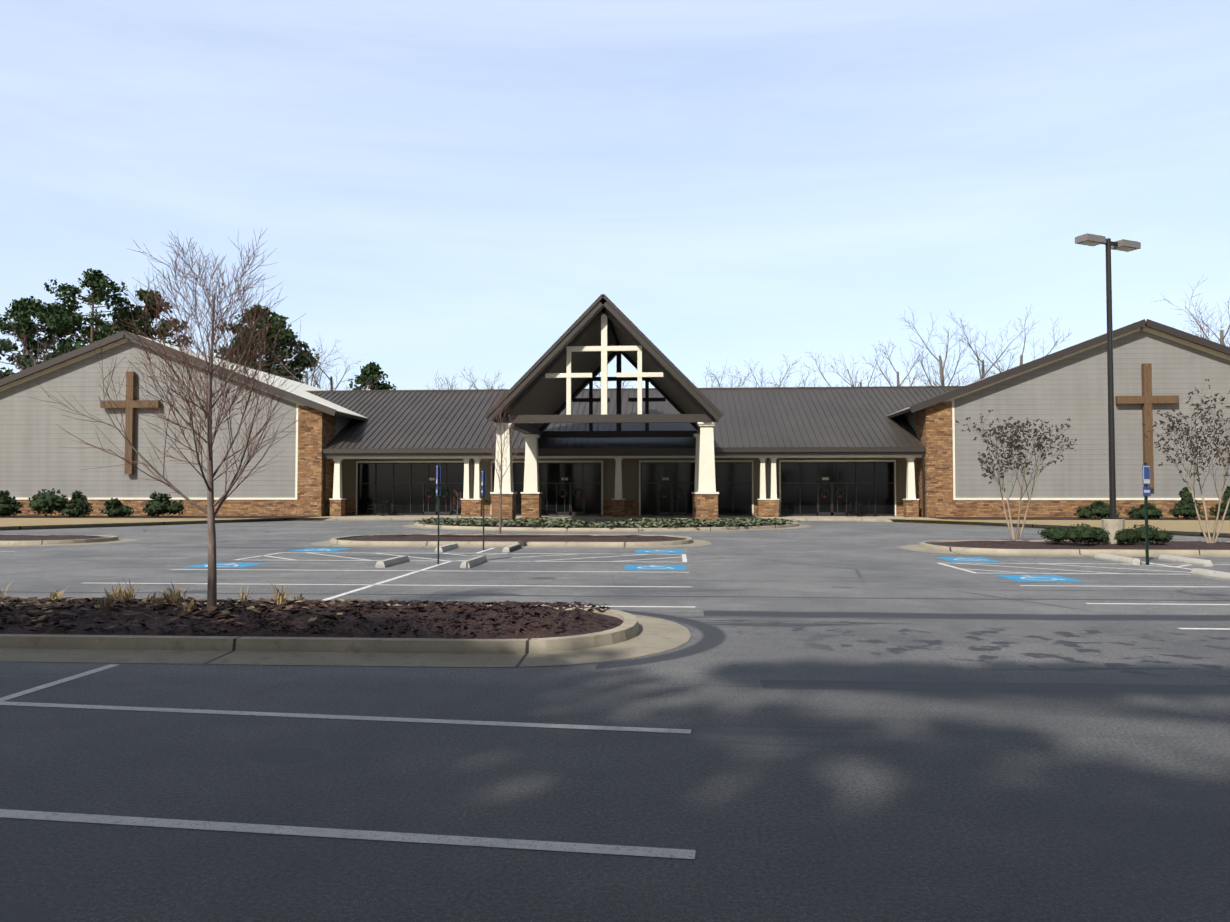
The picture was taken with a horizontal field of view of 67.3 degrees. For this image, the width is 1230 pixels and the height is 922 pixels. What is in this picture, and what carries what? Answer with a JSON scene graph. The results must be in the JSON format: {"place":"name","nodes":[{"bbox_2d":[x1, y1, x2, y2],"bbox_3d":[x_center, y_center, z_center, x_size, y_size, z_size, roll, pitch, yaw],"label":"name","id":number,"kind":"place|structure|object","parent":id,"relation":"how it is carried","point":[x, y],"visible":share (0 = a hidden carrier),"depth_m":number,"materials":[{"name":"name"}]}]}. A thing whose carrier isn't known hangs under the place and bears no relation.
{"place":"outdoors","nodes":[
{"label":"outdoors","id":0,"kind":"place"},
{"bbox_2d":[0,520,1229,921],"bbox_3d":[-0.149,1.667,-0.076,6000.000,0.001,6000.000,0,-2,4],"label":"ground","id":1,"kind":"structure","parent":0,"point":[878,720],"depth_m":6.02,"materials":[{"name":"grey asphalt"}]},
{"bbox_2d":[0,535,136,546],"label":"island kerb","id":2,"kind":"structure","parent":1,"relation":"on","point":[31,540],"depth_m":29.84,"materials":[{"name":"beige concrete"}]},
{"bbox_2d":[0,331,368,517],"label":"building wing","id":3,"kind":"structure","parent":1,"relation":"on","point":[36,456],"depth_m":58.61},
{"bbox_2d":[100,371,160,473],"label":"cross","id":4,"kind":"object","parent":3,"relation":"attached to","point":[131,405],"depth_m":58.32,"materials":[{"name":"brown wood"}]},
{"bbox_2d":[0,268,395,389],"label":"pine trees","id":5,"kind":"object","parent":1,"relation":"on","point":[61,320],"visible":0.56,"depth_m":113.63,"materials":[{"name":"green plant"}]},
{"bbox_2d":[0,601,689,666],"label":"island near kerb","id":6,"kind":"structure","parent":1,"relation":"on","point":[611,635],"depth_m":9.68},
{"bbox_2d":[30,229,312,610],"bbox_3d":[-5.176,-0.475,10.997,3.106,4.829,2.683,0,-2,4],"label":"maple tree","id":7,"kind":"object","parent":6,"relation":"on","point":[208,406],"visible":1,"depth_m":11.06,"materials":[{"name":"brown plant"}]},
{"bbox_2d":[0,577,612,636],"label":"mulch","id":8,"kind":"object","parent":6,"relation":"on","point":[119,599],"depth_m":10.76,"materials":[{"name":"brown wood"}]},
{"bbox_2d":[311,534,710,547],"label":"island kerb","id":9,"kind":"structure","parent":1,"relation":"on","point":[542,540],"depth_m":29.13,"materials":[{"name":"beige concrete"}]},
{"bbox_2d":[477,385,520,533],"bbox_3d":[-4.107,-0.121,32.653,1.624,5.389,1.545,0,-2,4],"label":"island tree","id":10,"kind":"object","parent":9,"relation":"on","point":[500,487],"visible":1,"depth_m":32.68,"materials":[{"name":"brown plant"}]},
{"bbox_2d":[484,294,723,519],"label":"entrance canopy","id":11,"kind":"object","parent":1,"relation":"on","point":[573,361],"visible":0.98,"depth_m":45.80,"materials":[{"name":"metal"}]},
{"bbox_2d":[403,521,810,531],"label":"island entrance kerb","id":12,"kind":"structure","parent":1,"relation":"on","point":[588,528],"depth_m":40.15,"materials":[{"name":"beige concrete"}]},
{"bbox_2d":[451,490,462,520],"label":"twiggy shrub","id":13,"kind":"object","parent":12,"relation":"on","point":[457,503],"visible":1,"depth_m":43.24,"materials":[{"name":"brown plant"}]},
{"bbox_2d":[0,548,1229,858],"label":"lot markings","id":14,"kind":"object","parent":1,"relation":"on","point":[418,838],"visible":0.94,"depth_m":6.54,"materials":[{"name":"white paint"}]},
{"bbox_2d":[0,486,1229,544],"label":"shrubs","id":15,"kind":"object","parent":1,"relation":"on","point":[48,502],"visible":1,"depth_m":51.05,"materials":[{"name":"green plant"}]},
{"bbox_2d":[0,515,1229,536],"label":"frontage lawn kerb","id":16,"kind":"structure","parent":1,"relation":"on","point":[1182,526],"depth_m":50.81,"materials":[{"name":"beige concrete"}]},
{"bbox_2d":[2,275,1229,389],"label":"bare trees","id":17,"kind":"object","parent":1,"relation":"on","point":[940,362],"visible":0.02,"depth_m":100.49,"materials":[{"name":"brown plant"}]},
{"bbox_2d":[436,463,1150,564],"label":"parking signs","id":18,"kind":"object","parent":1,"relation":"on","point":[1146,479],"visible":0.98,"depth_m":21.23,"materials":[{"name":"blue"}]},
{"bbox_2d":[375,543,1229,581],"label":"wheel stops","id":19,"kind":"object","parent":1,"relation":"on","point":[1198,572],"visible":1,"depth_m":21.32,"materials":[{"name":"grey concrete"}]},
{"bbox_2d":[887,319,1229,519],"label":"building wing","id":20,"kind":"structure","parent":1,"relation":"on","point":[1058,388],"depth_m":54.88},
{"bbox_2d":[1115,363,1178,487],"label":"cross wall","id":21,"kind":"structure","parent":20,"relation":"attached to","point":[1146,399],"depth_m":54.35,"materials":[{"name":"brown wood"}]},
{"bbox_2d":[899,540,1229,556],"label":"island kerb","id":22,"kind":"structure","parent":1,"relation":"on","point":[1038,548],"depth_m":25.24,"materials":[{"name":"beige concrete"}]},
{"bbox_2d":[956,410,1076,539],"bbox_3d":[12.650,0.381,28.522,3.378,4.125,3.366,0,-2,4],"label":"crape myrtle tree","id":23,"kind":"object","parent":22,"relation":"on","point":[1011,443],"visible":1,"depth_m":28.48,"materials":[{"name":"brown plant"}]},
{"bbox_2d":[1075,233,1140,543],"bbox_3d":[14.275,-1.984,26.594,2.220,8.900,0.600,1,-2,-24],"label":"parking lot light","id":24,"kind":"object","parent":22,"relation":"on","point":[1113,524],"visible":0.96,"depth_m":26.52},
{"bbox_2d":[1142,379,1229,542],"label":"crape myrtle tree","id":25,"kind":"object","parent":22,"relation":"on","point":[1194,448],"visible":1,"depth_m":26.62,"materials":[{"name":"brown plant"}]},
{"bbox_2d":[0,0,1229,389],"label":"sky","id":26,"kind":"structure","parent":0,"point":[441,188],"materials":[{"name":"blue"}]},
{"bbox_2d":[367,501,875,516],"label":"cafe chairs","id":27,"kind":"object","parent":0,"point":[391,505],"visible":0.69,"depth_m":59.19,"materials":[{"name":"black"}]},
{"bbox_2d":[306,386,962,517],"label":"building","id":28,"kind":"structure","parent":0,"point":[815,451],"depth_m":59.82,"materials":[{"name":"metal"}]}
]}

